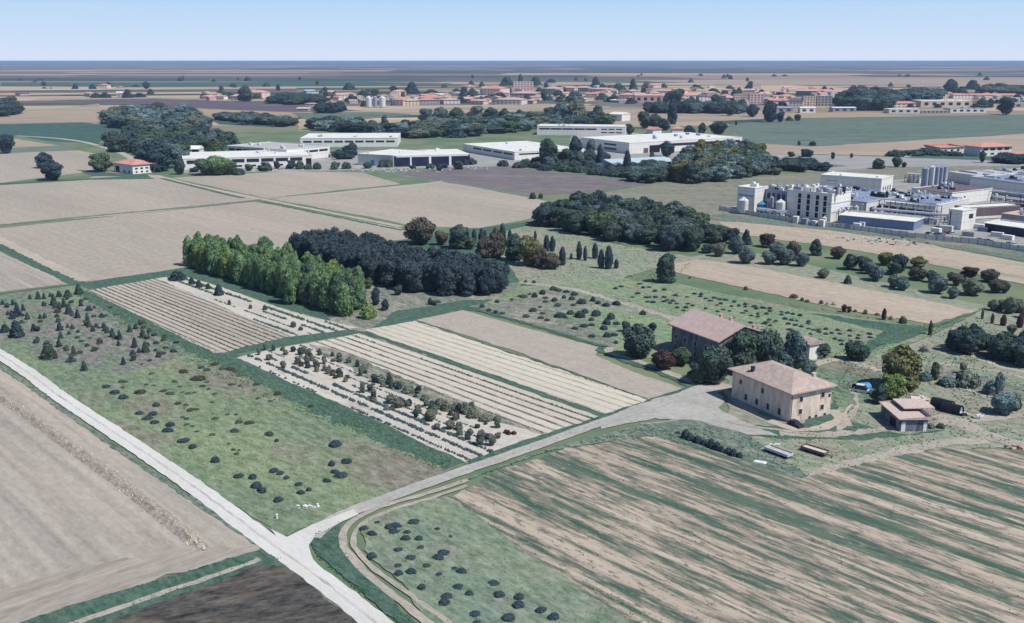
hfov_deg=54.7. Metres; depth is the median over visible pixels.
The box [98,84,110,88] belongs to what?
town house
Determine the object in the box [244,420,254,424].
bush
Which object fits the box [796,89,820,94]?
town house
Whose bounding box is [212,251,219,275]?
poplar tree
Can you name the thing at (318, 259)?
poplar tree
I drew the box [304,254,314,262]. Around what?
poplar tree
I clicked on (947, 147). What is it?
villa
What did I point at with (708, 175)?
park tree
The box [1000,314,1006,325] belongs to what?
cypress tree
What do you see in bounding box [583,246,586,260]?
cypress tree
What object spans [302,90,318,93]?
town house
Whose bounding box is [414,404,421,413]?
orchard tree
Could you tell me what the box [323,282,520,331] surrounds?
grove floor
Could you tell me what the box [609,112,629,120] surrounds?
store
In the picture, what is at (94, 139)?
field
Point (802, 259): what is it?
broadleaf tree
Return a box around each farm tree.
[622,321,630,328]
[622,323,655,357]
[648,322,656,330]
[651,349,676,369]
[671,347,691,364]
[686,361,707,383]
[697,345,733,384]
[722,329,759,366]
[752,327,783,362]
[778,350,793,367]
[783,329,807,368]
[799,359,817,374]
[816,343,830,356]
[843,340,870,359]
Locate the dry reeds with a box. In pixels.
[0,395,206,551]
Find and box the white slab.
[753,460,766,463]
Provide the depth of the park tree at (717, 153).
848.93 m
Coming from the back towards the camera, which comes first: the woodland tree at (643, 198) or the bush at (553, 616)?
the woodland tree at (643, 198)
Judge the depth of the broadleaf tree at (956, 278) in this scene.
407.20 m
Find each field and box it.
[0,82,448,86]
[0,104,100,123]
[0,122,120,136]
[0,146,76,152]
[0,150,110,182]
[0,171,256,223]
[0,176,154,184]
[0,202,407,281]
[0,251,66,291]
[0,368,255,588]
[0,545,260,622]
[12,139,58,147]
[22,136,101,143]
[60,98,357,111]
[88,278,288,352]
[110,564,356,622]
[156,276,356,336]
[175,171,398,197]
[213,119,272,126]
[237,343,538,462]
[274,181,548,227]
[293,112,410,120]
[307,333,597,434]
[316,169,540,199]
[365,104,550,114]
[365,321,646,413]
[403,166,648,194]
[418,310,680,398]
[450,436,1023,622]
[550,166,1023,258]
[587,100,643,106]
[590,109,763,123]
[635,78,1023,84]
[674,259,973,323]
[719,222,1023,283]
[728,115,1023,146]
[757,134,1023,154]
[905,153,992,159]
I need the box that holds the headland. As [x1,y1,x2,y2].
[0,235,90,280]
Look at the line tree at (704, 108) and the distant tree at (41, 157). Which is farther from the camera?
the line tree at (704, 108)
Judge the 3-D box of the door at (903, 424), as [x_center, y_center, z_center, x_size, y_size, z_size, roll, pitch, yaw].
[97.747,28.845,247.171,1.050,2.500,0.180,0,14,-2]
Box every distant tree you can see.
[0,133,15,153]
[34,152,52,167]
[39,159,63,179]
[88,152,113,170]
[89,93,99,97]
[99,92,111,97]
[122,89,133,97]
[133,93,145,96]
[142,81,149,88]
[142,139,172,171]
[174,157,185,173]
[193,158,213,174]
[207,155,232,174]
[224,161,236,174]
[233,168,244,174]
[236,85,251,100]
[273,161,280,168]
[287,160,295,168]
[333,149,343,158]
[342,82,357,89]
[344,95,359,100]
[346,142,356,150]
[356,90,371,97]
[360,101,365,106]
[370,89,378,95]
[381,115,388,122]
[389,86,397,90]
[405,82,419,93]
[418,108,432,120]
[424,89,437,92]
[433,106,447,117]
[435,163,442,170]
[449,107,465,115]
[464,157,476,164]
[466,106,483,118]
[467,88,476,94]
[483,107,498,116]
[484,95,494,101]
[498,108,509,117]
[499,76,513,85]
[529,192,535,198]
[531,76,541,85]
[538,138,557,163]
[541,88,547,100]
[543,107,554,114]
[545,79,555,82]
[552,90,565,97]
[553,101,568,115]
[558,148,573,159]
[564,90,584,101]
[567,98,586,115]
[569,135,582,153]
[586,138,595,153]
[591,77,599,86]
[592,105,603,113]
[595,92,608,100]
[596,143,603,162]
[603,96,618,101]
[613,83,625,91]
[623,150,630,166]
[626,124,634,133]
[628,78,637,89]
[637,111,651,127]
[641,81,649,87]
[650,113,661,126]
[657,118,670,129]
[659,141,674,156]
[663,93,669,101]
[666,88,684,100]
[667,98,677,123]
[684,125,695,132]
[690,85,703,88]
[698,122,706,132]
[708,88,720,92]
[709,121,727,134]
[711,94,721,101]
[725,102,735,115]
[744,84,751,88]
[746,104,759,116]
[762,100,777,121]
[771,168,782,174]
[777,111,784,121]
[785,116,793,120]
[788,151,794,156]
[794,114,800,120]
[800,149,813,156]
[817,162,832,170]
[846,89,863,96]
[872,158,884,168]
[892,157,902,166]
[943,79,958,92]
[956,86,967,92]
[965,80,979,88]
[970,100,994,107]
[979,150,986,162]
[996,97,1016,114]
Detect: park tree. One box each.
[621,165,635,174]
[622,170,634,180]
[627,162,638,165]
[628,171,643,181]
[637,162,649,166]
[640,159,656,162]
[641,169,660,182]
[647,162,663,168]
[655,167,670,180]
[666,167,674,179]
[669,159,691,181]
[671,154,693,161]
[677,145,696,154]
[682,162,705,183]
[692,146,702,151]
[692,151,710,160]
[692,160,707,167]
[694,139,705,148]
[702,167,715,181]
[707,148,725,152]
[708,160,725,180]
[710,140,723,145]
[710,164,733,180]
[711,151,724,155]
[712,159,730,166]
[714,145,725,149]
[718,154,729,160]
[722,139,735,143]
[727,148,739,153]
[727,161,735,166]
[728,154,744,161]
[729,165,746,177]
[736,159,752,177]
[737,139,750,144]
[738,148,753,154]
[742,152,754,158]
[744,142,759,150]
[751,154,764,160]
[751,160,761,174]
[755,160,771,173]
[758,143,766,150]
[762,153,773,160]
[763,158,775,172]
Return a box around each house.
[15,92,29,94]
[84,92,92,96]
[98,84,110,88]
[116,91,124,97]
[206,96,215,100]
[216,95,227,99]
[229,94,238,99]
[251,90,269,97]
[296,107,310,110]
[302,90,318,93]
[305,103,315,105]
[323,90,333,95]
[333,93,348,98]
[333,96,341,99]
[347,99,357,102]
[376,94,390,97]
[389,92,397,96]
[391,90,405,94]
[392,97,407,105]
[404,98,419,105]
[416,98,439,104]
[418,96,446,98]
[434,93,449,96]
[439,98,459,103]
[464,85,474,91]
[470,99,488,104]
[479,86,509,94]
[495,97,526,104]
[510,91,538,97]
[527,99,536,103]
[530,96,539,100]
[542,87,563,93]
[559,86,577,91]
[578,86,592,91]
[585,92,598,96]
[588,88,615,91]
[610,99,625,102]
[619,93,632,98]
[625,90,637,93]
[646,126,661,133]
[648,84,660,87]
[651,89,670,93]
[670,126,683,132]
[681,93,696,99]
[696,94,707,101]
[701,91,716,94]
[743,89,754,93]
[763,98,788,104]
[769,90,783,93]
[778,94,794,97]
[786,88,796,91]
[788,98,803,105]
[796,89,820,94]
[824,90,843,94]
[894,101,915,106]
[943,92,952,97]
[950,93,974,98]
[965,93,1022,97]
[992,95,1001,98]
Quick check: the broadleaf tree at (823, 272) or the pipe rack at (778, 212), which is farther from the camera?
the pipe rack at (778, 212)
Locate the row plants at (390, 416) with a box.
[247,344,493,459]
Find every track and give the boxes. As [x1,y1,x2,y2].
[25,136,133,158]
[69,557,260,622]
[154,175,401,226]
[265,181,439,198]
[338,479,468,622]
[350,484,467,622]
[518,282,677,319]
[604,347,700,384]
[716,384,842,430]
[728,420,820,434]
[779,413,1023,437]
[806,437,991,475]
[815,358,881,370]
[836,386,859,430]
[841,404,853,425]
[927,401,1019,417]
[930,362,1023,377]
[932,380,1023,402]
[932,414,1023,450]
[951,349,1023,372]
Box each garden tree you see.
[871,385,888,403]
[880,373,908,398]
[881,343,922,390]
[931,362,940,379]
[960,362,966,369]
[990,392,1019,414]
[995,371,1005,393]
[1013,394,1021,410]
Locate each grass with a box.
[38,553,281,622]
[754,424,1013,475]
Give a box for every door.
[890,415,895,426]
[901,422,905,431]
[923,422,926,430]
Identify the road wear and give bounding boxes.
[359,393,689,508]
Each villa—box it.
[924,144,963,152]
[964,142,1011,155]
[999,151,1023,154]
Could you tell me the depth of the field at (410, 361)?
283.35 m
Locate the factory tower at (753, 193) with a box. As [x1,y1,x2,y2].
[737,182,767,211]
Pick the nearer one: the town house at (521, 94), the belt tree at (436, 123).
the belt tree at (436, 123)
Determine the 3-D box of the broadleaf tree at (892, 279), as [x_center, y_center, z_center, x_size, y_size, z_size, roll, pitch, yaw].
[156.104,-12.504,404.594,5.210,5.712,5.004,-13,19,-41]
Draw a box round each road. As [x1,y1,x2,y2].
[0,349,393,622]
[271,509,357,573]
[315,387,720,537]
[770,153,1023,171]
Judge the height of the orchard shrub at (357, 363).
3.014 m
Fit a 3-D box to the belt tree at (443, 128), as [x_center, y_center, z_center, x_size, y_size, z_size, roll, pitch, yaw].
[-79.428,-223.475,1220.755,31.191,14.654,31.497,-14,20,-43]
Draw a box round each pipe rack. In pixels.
[756,207,789,216]
[837,206,854,219]
[871,208,948,224]
[878,198,941,220]
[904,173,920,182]
[990,190,1023,201]
[990,190,1023,209]
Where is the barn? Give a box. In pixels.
[668,309,759,362]
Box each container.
[792,216,798,222]
[801,218,808,224]
[811,220,817,225]
[818,219,825,226]
[931,227,941,232]
[939,225,953,231]
[962,231,974,236]
[974,223,984,228]
[977,226,987,231]
[990,231,1003,236]
[1001,234,1014,240]
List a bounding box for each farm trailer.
[764,444,794,458]
[801,443,832,456]
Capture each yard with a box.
[183,150,531,172]
[568,133,678,158]
[599,381,779,435]
[728,168,1023,245]
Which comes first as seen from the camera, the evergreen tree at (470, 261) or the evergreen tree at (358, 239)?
the evergreen tree at (470, 261)
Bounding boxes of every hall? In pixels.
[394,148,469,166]
[594,156,670,164]
[764,184,804,209]
[786,183,851,221]
[820,171,893,189]
[826,184,910,211]
[865,188,969,216]
[911,182,992,202]
[947,166,1023,184]
[954,203,1019,219]
[970,173,1023,196]
[1001,208,1023,221]
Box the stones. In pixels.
[296,503,319,508]
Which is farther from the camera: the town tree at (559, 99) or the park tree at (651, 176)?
the town tree at (559, 99)
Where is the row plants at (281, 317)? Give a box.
[167,276,348,335]
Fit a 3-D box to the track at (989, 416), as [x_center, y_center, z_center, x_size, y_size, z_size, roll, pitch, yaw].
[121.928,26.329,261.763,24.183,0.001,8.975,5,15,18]
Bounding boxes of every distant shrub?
[497,160,508,166]
[512,162,526,167]
[530,161,541,167]
[537,164,553,169]
[539,166,551,170]
[554,164,567,170]
[559,165,572,171]
[572,166,585,172]
[586,168,600,174]
[600,170,610,175]
[604,163,614,168]
[606,166,619,169]
[606,171,621,176]
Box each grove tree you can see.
[0,104,13,115]
[3,102,20,114]
[4,98,18,101]
[12,101,24,113]
[316,105,325,112]
[325,103,334,112]
[331,107,338,112]
[334,103,342,111]
[775,160,786,168]
[782,160,796,169]
[783,158,797,162]
[793,157,805,160]
[793,162,810,171]
[798,160,812,169]
[805,157,817,161]
[809,162,821,169]
[892,90,911,99]
[906,87,921,93]
[909,91,924,100]
[919,89,929,99]
[924,88,941,95]
[924,91,943,99]
[974,86,985,92]
[981,86,999,92]
[995,83,1007,85]
[998,89,1010,92]
[1009,88,1023,93]
[1016,90,1023,94]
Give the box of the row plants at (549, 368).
[453,342,635,406]
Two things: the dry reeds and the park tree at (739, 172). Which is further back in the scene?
the park tree at (739, 172)
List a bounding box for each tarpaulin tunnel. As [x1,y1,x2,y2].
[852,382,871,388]
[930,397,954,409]
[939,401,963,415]
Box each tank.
[738,196,748,213]
[757,200,765,212]
[769,195,773,208]
[775,199,785,215]
[861,203,865,210]
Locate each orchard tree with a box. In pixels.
[266,354,272,359]
[279,360,285,367]
[294,356,300,364]
[297,347,304,354]
[303,354,309,362]
[385,394,395,403]
[393,398,404,407]
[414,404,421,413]
[423,408,435,420]
[445,419,454,428]
[455,421,462,428]
[476,429,485,444]
[487,433,496,445]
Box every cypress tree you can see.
[472,229,476,240]
[478,228,483,239]
[500,223,506,251]
[543,235,549,250]
[549,235,555,251]
[559,246,565,265]
[576,241,581,258]
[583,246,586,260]
[592,242,597,258]
[597,249,604,268]
[604,245,613,268]
[614,259,618,268]
[1000,314,1006,325]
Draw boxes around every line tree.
[642,103,653,112]
[651,103,663,112]
[677,100,690,112]
[688,103,703,113]
[699,103,706,112]
[705,103,717,113]
[711,105,725,113]
[735,104,741,113]
[740,105,745,112]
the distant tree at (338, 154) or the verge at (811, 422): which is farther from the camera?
the distant tree at (338, 154)
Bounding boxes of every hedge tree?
[214,113,224,119]
[218,114,230,120]
[232,116,241,121]
[237,117,252,123]
[242,113,254,117]
[253,117,265,124]
[259,117,272,124]
[265,98,277,103]
[272,119,289,126]
[273,95,283,102]
[280,95,292,102]
[282,99,299,104]
[283,118,299,124]
[291,97,305,103]
[300,97,315,102]
[312,97,323,102]
[318,96,329,102]
[885,152,903,156]
[887,149,906,155]
[906,151,925,155]
[916,149,929,154]
[925,148,935,152]
[929,152,943,155]
[944,151,963,155]
[944,330,963,350]
[954,331,980,354]
[955,325,971,332]
[969,323,979,331]
[970,327,987,350]
[984,333,993,348]
[985,338,1002,359]
[990,333,1008,340]
[991,155,1006,162]
[996,340,1017,361]
[1001,157,1010,163]
[1004,331,1016,339]
[1009,156,1023,163]
[1009,337,1023,344]
[1013,344,1023,366]
[1017,329,1023,338]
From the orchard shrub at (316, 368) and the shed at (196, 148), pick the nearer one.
the orchard shrub at (316, 368)
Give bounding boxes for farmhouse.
[111,159,154,173]
[727,360,837,420]
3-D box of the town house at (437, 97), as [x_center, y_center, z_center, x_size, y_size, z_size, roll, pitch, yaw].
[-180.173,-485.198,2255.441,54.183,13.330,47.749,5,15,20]
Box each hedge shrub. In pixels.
[681,429,689,438]
[686,433,694,440]
[693,435,701,443]
[701,439,707,445]
[707,438,714,447]
[713,441,719,450]
[724,447,730,454]
[730,449,736,456]
[737,451,742,457]
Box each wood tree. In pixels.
[99,110,110,122]
[101,131,119,141]
[102,108,121,120]
[104,132,117,146]
[105,114,116,126]
[109,113,125,127]
[109,135,130,151]
[113,106,129,111]
[118,116,128,125]
[120,126,127,132]
[125,113,142,122]
[126,119,141,124]
[126,138,140,152]
[127,123,143,130]
[128,112,149,116]
[130,132,140,137]
[131,143,139,154]
[133,110,149,115]
[133,149,142,158]
[135,134,143,139]
[136,150,145,160]
[139,137,152,147]
[143,108,154,114]
[143,117,162,124]
[146,123,164,128]
[151,102,164,106]
[153,136,172,140]
[160,111,182,119]
[160,117,180,125]
[163,120,182,127]
[164,133,173,137]
[170,130,189,136]
[170,137,185,142]
[170,148,189,163]
[172,125,186,130]
[174,115,189,123]
[175,106,189,112]
[175,134,192,139]
[177,141,190,151]
[185,115,203,126]
[186,138,198,144]
[188,111,203,114]
[190,127,210,135]
[195,136,210,149]
[201,116,213,128]
[204,132,216,138]
[205,138,224,151]
[213,129,225,133]
[215,132,230,148]
[224,131,240,143]
[226,134,236,144]
[833,96,844,106]
[839,95,861,109]
[850,97,872,109]
[853,85,868,89]
[869,86,880,89]
[870,98,893,110]
[875,95,896,107]
[890,94,905,100]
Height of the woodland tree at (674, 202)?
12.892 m
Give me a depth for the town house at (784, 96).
2448.50 m
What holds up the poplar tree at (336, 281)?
on the grove floor
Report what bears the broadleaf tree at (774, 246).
on the meadow at (792, 267)
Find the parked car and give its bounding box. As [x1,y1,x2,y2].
[787,419,804,427]
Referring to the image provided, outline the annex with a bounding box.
[803,335,826,359]
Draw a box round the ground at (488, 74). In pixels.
[0,62,1023,622]
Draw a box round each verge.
[0,222,631,352]
[0,244,85,283]
[0,365,351,617]
[20,549,343,622]
[71,290,464,469]
[75,169,149,176]
[159,178,244,197]
[263,201,403,230]
[310,344,542,433]
[311,522,414,622]
[362,332,603,415]
[415,320,647,399]
[466,308,696,387]
[467,387,688,462]
[468,419,806,478]
[710,213,1023,260]
[738,364,945,440]
[812,312,974,350]
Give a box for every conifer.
[0,324,9,332]
[8,320,25,338]
[9,310,15,319]
[13,301,19,313]
[25,312,29,319]
[35,291,41,299]
[39,340,53,360]
[50,294,56,305]
[56,322,63,330]
[56,338,62,346]
[61,298,65,307]
[63,289,72,297]
[65,303,72,314]
[71,345,77,355]
[74,283,83,294]
[75,309,80,317]
[80,360,87,371]
[85,305,92,310]
[85,312,89,320]
[109,328,115,337]
[116,330,121,339]
[120,357,125,364]
[126,324,132,332]
[131,337,137,347]
[139,328,145,337]
[141,341,149,352]
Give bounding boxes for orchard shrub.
[305,361,310,368]
[314,365,319,371]
[322,355,326,363]
[337,368,342,377]
[355,359,359,366]
[358,366,362,375]
[359,381,364,392]
[361,364,368,368]
[366,384,373,390]
[374,374,385,383]
[388,378,392,388]
[393,380,404,386]
[396,382,401,389]
[402,385,413,393]
[413,409,418,417]
[420,394,429,400]
[423,400,429,405]
[431,404,438,413]
[434,423,440,429]
[435,398,444,405]
[438,402,442,409]
[442,401,451,411]
[451,401,458,411]
[452,412,457,420]
[456,403,461,412]
[456,426,462,435]
[461,403,471,414]
[464,432,470,439]
[467,408,480,418]
[467,428,473,434]
[479,413,492,421]
[494,417,500,427]
[494,432,500,438]
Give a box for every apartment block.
[514,81,532,90]
[633,94,662,102]
[733,94,741,101]
[742,94,747,99]
[748,94,764,103]
[752,83,760,88]
[802,96,815,105]
[815,95,831,105]
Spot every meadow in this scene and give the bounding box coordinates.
[0,285,466,535]
[0,303,190,370]
[361,497,630,622]
[469,288,660,349]
[484,280,927,360]
[501,225,985,312]
[640,307,1023,474]
[811,358,883,406]
[924,366,1023,398]
[977,332,997,356]
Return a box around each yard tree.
[189,167,197,171]
[244,164,252,170]
[260,166,269,170]
[264,163,272,170]
[295,160,304,168]
[305,163,311,169]
[313,162,321,168]
[331,161,337,169]
[341,162,351,168]
[342,150,354,158]
[363,162,371,167]
[377,161,385,166]
[385,160,392,166]
[426,163,434,168]
[453,160,463,168]
[531,156,540,160]
[543,156,554,164]
[566,160,581,166]
[574,150,583,164]
[581,159,589,166]
[583,152,592,159]
[604,152,610,158]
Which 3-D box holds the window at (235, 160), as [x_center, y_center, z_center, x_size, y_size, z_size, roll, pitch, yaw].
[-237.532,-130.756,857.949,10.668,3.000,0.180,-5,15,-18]
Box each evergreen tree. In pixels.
[288,232,297,247]
[292,234,303,257]
[301,230,310,236]
[302,234,316,251]
[303,236,319,254]
[307,230,317,237]
[310,242,317,254]
[312,242,328,262]
[318,233,329,240]
[319,228,330,234]
[324,244,336,262]
[326,241,337,245]
[328,233,338,238]
[330,226,340,236]
[330,246,341,259]
[334,248,350,267]
[338,229,352,237]
[341,237,353,243]
[341,242,357,252]
[347,232,357,237]
[347,248,358,267]
[354,236,362,242]
[355,248,371,267]
[360,231,374,237]
[360,254,371,278]
[362,244,375,249]
[364,257,379,282]
[368,248,381,257]
[370,234,385,241]
[373,254,380,279]
[374,238,386,242]
[375,246,390,254]
[378,254,396,279]
[379,259,396,286]
[383,248,395,256]
[385,239,395,245]
[390,242,400,248]
[393,256,401,265]
[394,247,405,253]
[394,259,405,286]
[395,250,405,258]
[397,242,411,250]
[398,260,417,292]
[402,252,414,259]
[403,264,422,292]
[405,246,416,254]
[414,255,430,261]
[416,247,425,252]
[416,260,430,283]
[421,264,435,291]
[423,252,431,260]
[425,245,435,258]
[431,262,444,289]
[432,256,443,261]
[434,248,451,256]
[437,266,455,295]
[439,252,452,259]
[445,258,458,264]
[445,263,455,272]
[449,264,464,293]
[450,250,460,254]
[451,253,465,258]
[454,260,464,265]
[458,256,469,261]
[459,271,476,296]
[463,258,476,266]
[470,265,482,292]
[471,254,481,261]
[476,258,486,264]
[478,265,496,294]
[484,258,497,264]
[484,261,493,266]
[492,265,507,292]
[494,261,509,286]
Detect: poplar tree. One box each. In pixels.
[182,235,191,266]
[189,239,200,266]
[192,244,199,269]
[193,231,202,241]
[197,240,206,270]
[204,240,220,271]
[205,235,213,240]
[205,240,221,274]
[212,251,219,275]
[218,247,232,277]
[219,238,225,244]
[221,243,229,249]
[226,237,231,248]
[227,252,234,279]
[231,234,242,249]
[232,250,244,273]
[232,253,246,283]
[237,243,243,251]
[240,244,249,254]
[242,262,248,285]
[244,251,249,261]
[247,255,255,287]
[248,251,257,257]
[249,243,256,252]
[253,245,263,254]
[253,253,263,287]
[254,255,268,290]
[258,236,273,247]
[262,247,271,253]
[263,252,273,260]
[265,260,277,292]
[271,254,282,261]
[273,246,281,254]
[274,260,284,296]
[279,263,290,294]
[281,244,297,257]
[281,266,299,303]
[282,253,289,260]
[287,255,301,265]
[287,259,298,268]
[296,272,302,302]
[298,272,309,304]
[300,251,311,264]
[301,262,314,273]
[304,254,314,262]
[308,259,317,269]
[308,271,322,305]
[313,255,324,266]
[313,279,325,309]
[318,274,331,310]
[319,266,326,274]
[325,259,338,268]
[325,266,337,274]
[327,271,344,313]
[335,283,354,316]
[336,264,344,271]
[342,274,358,308]
[343,267,353,276]
[352,265,365,295]
[353,276,366,308]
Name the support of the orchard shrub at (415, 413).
on the field at (321, 377)
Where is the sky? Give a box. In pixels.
[0,0,1023,61]
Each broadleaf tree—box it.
[403,216,435,243]
[434,230,447,244]
[448,224,468,248]
[464,237,476,248]
[475,236,493,257]
[489,227,504,257]
[504,233,522,260]
[518,235,542,265]
[532,247,546,266]
[542,252,561,268]
[655,253,675,283]
[700,244,712,252]
[704,224,723,242]
[711,242,726,256]
[719,226,729,241]
[726,228,739,239]
[727,236,744,253]
[737,246,755,263]
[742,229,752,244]
[759,233,775,246]
[762,251,777,264]
[769,241,785,254]
[777,248,794,264]
[786,241,801,260]
[794,252,809,265]
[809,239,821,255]
[817,268,829,277]
[830,246,845,258]
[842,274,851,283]
[843,253,857,268]
[857,256,872,270]
[861,261,875,273]
[868,264,886,280]
[877,251,892,264]
[887,262,901,273]
[888,274,897,286]
[892,253,908,272]
[895,276,909,289]
[908,267,926,279]
[910,256,928,267]
[926,270,937,278]
[927,274,948,293]
[947,272,954,279]
[947,286,960,298]
[950,273,962,285]
[959,266,979,277]
[961,277,983,295]
[980,268,999,281]
[987,299,999,310]
[988,279,1006,292]
[998,299,1003,310]
[1001,296,1017,312]
[1002,281,1010,292]
[1007,324,1017,332]
[1016,299,1023,312]
[1019,306,1023,317]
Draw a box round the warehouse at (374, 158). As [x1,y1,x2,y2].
[357,149,427,166]
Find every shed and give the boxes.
[190,145,203,151]
[775,107,792,111]
[798,107,815,112]
[829,107,855,111]
[839,210,923,230]
[879,398,934,431]
[983,219,1023,236]
[1014,103,1023,107]
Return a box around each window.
[232,159,244,162]
[246,158,258,161]
[261,158,273,161]
[276,158,287,160]
[290,157,301,160]
[519,153,538,154]
[671,140,739,145]
[798,408,802,414]
[799,396,803,402]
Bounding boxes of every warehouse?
[182,148,311,168]
[226,142,329,158]
[300,133,400,146]
[357,149,427,166]
[463,141,583,159]
[537,124,626,135]
[581,132,741,153]
[883,108,919,112]
[911,98,972,106]
[920,110,948,112]
[943,107,986,112]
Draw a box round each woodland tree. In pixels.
[531,206,550,226]
[539,201,552,208]
[548,207,564,226]
[551,199,565,207]
[556,208,576,230]
[561,200,576,209]
[566,209,585,233]
[569,191,586,201]
[572,204,589,209]
[580,207,587,228]
[582,193,596,205]
[583,210,593,228]
[584,210,606,234]
[589,205,599,210]
[593,189,607,202]
[595,201,607,206]
[597,204,610,212]
[598,217,613,236]
[600,219,622,240]
[602,211,617,218]
[605,206,618,211]
[606,194,622,203]
[608,202,621,207]
[608,207,630,216]
[614,216,630,239]
[617,198,632,206]
[621,204,636,211]
[622,200,636,207]
[624,222,642,241]
[631,202,646,213]
[632,211,646,219]
[634,225,657,243]
[637,196,648,201]
[637,215,653,221]
[637,217,656,227]
[642,199,654,213]
[645,207,662,215]
[647,201,663,210]
[647,210,662,221]
[653,224,659,240]
[657,223,682,239]
[658,226,676,250]
[661,209,674,217]
[661,218,676,224]
[664,200,682,207]
[666,204,687,210]
[668,220,687,228]
[672,206,692,217]
[672,228,686,249]
[675,215,695,222]
[677,219,694,226]
[683,225,704,250]
[686,206,696,212]
[690,212,711,224]
[692,219,709,239]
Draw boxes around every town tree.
[217,89,226,94]
[252,94,262,98]
[262,82,270,86]
[457,96,466,102]
[458,91,466,96]
[459,87,467,92]
[555,96,563,101]
[624,97,635,103]
[739,99,747,105]
[778,101,786,105]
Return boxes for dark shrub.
[168,270,186,281]
[188,277,195,284]
[195,280,202,287]
[213,284,223,295]
[290,321,296,326]
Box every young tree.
[365,277,372,288]
[371,287,379,304]
[381,299,388,310]
[393,285,401,294]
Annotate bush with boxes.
[53,350,57,358]
[65,358,76,362]
[109,389,119,394]
[118,394,127,399]
[130,354,136,360]
[134,389,146,394]
[135,411,143,414]
[141,416,153,419]
[147,411,156,416]
[149,420,158,423]
[152,402,159,406]
[156,351,161,357]
[162,427,174,432]
[166,422,174,426]
[177,438,189,442]
[179,369,187,373]
[189,375,205,380]
[189,444,196,448]
[211,456,219,462]
[225,366,234,370]
[230,428,239,432]
[232,473,243,477]
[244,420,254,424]
[248,473,256,479]
[251,481,261,488]
[257,486,265,493]
[264,431,273,436]
[269,468,278,472]
[273,496,283,502]
[296,490,304,494]
[323,478,330,482]
[328,460,334,466]
[329,440,341,447]
[330,469,339,473]
[333,472,348,478]
[341,458,351,463]
[359,525,368,530]
[366,530,377,535]
[367,552,376,559]
[385,523,392,528]
[389,528,399,533]
[391,522,402,527]
[393,547,402,551]
[394,569,402,575]
[400,535,410,540]
[405,555,416,559]
[406,568,416,574]
[407,519,419,524]
[415,535,422,540]
[417,583,425,589]
[423,563,431,567]
[432,553,443,560]
[437,549,449,555]
[438,597,450,605]
[440,592,452,598]
[452,583,462,589]
[456,567,466,573]
[465,590,473,595]
[469,610,479,616]
[488,579,500,585]
[493,590,504,597]
[501,613,515,621]
[512,600,524,608]
[513,592,523,599]
[535,606,546,613]
[547,612,558,620]
[554,312,565,317]
[566,310,574,314]
[570,291,577,295]
[574,311,585,317]
[576,298,585,303]
[579,323,588,327]
[591,310,600,316]
[602,318,610,324]
[603,332,611,337]
[607,312,614,319]
[612,300,620,305]
[789,294,797,298]
[841,304,846,311]
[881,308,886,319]
[898,316,906,323]
[919,346,928,351]
[919,371,933,381]
[927,423,934,428]
[936,423,944,428]
[937,376,958,387]
[955,369,981,388]
[982,379,996,395]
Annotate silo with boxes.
[366,96,371,107]
[373,95,376,107]
[379,96,385,107]
[920,166,928,186]
[928,165,935,185]
[934,165,939,184]
[938,165,943,184]
[942,165,947,181]
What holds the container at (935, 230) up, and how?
on the yard at (901, 185)
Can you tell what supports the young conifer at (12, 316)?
on the meadow at (403, 473)
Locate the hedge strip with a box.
[0,200,260,225]
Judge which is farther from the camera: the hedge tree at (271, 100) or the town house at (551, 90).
the town house at (551, 90)
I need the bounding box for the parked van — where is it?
[852,383,873,393]
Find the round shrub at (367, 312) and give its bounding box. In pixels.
[359,302,377,319]
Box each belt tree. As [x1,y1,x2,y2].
[303,117,320,128]
[312,120,336,130]
[320,115,335,120]
[325,122,346,131]
[331,116,345,121]
[339,120,355,131]
[341,117,352,120]
[354,121,367,132]
[365,123,382,132]
[370,126,385,132]
[378,123,393,132]
[387,126,411,136]
[391,122,408,127]
[401,119,411,125]
[405,128,430,137]
[409,123,427,129]
[423,127,441,136]
[424,124,440,128]
[425,116,437,120]
[427,121,441,125]
[432,117,455,120]
[432,119,449,123]
[437,124,448,135]
[441,120,460,126]
[441,124,467,137]
[453,116,463,120]
[459,123,473,131]
[460,120,472,124]
[465,125,484,135]
[468,116,480,121]
[470,122,487,133]
[480,123,489,127]
[483,118,503,126]
[484,126,508,133]
[501,120,521,131]
[504,115,516,120]
[512,113,524,116]
[514,116,530,120]
[518,119,535,130]
[525,112,535,116]
[531,116,550,127]
[547,117,564,123]
[563,115,580,122]
[563,117,573,123]
[573,117,594,123]
[586,112,596,123]
[595,114,616,123]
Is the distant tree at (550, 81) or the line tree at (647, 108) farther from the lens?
the distant tree at (550, 81)
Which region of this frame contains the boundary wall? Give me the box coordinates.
[719,205,1023,250]
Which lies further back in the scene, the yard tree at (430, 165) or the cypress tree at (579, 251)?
the yard tree at (430, 165)
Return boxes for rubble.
[813,236,910,241]
[867,241,928,245]
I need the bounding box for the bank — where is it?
[0,390,204,547]
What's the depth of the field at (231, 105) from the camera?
2107.91 m
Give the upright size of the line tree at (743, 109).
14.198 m
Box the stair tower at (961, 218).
[947,207,976,229]

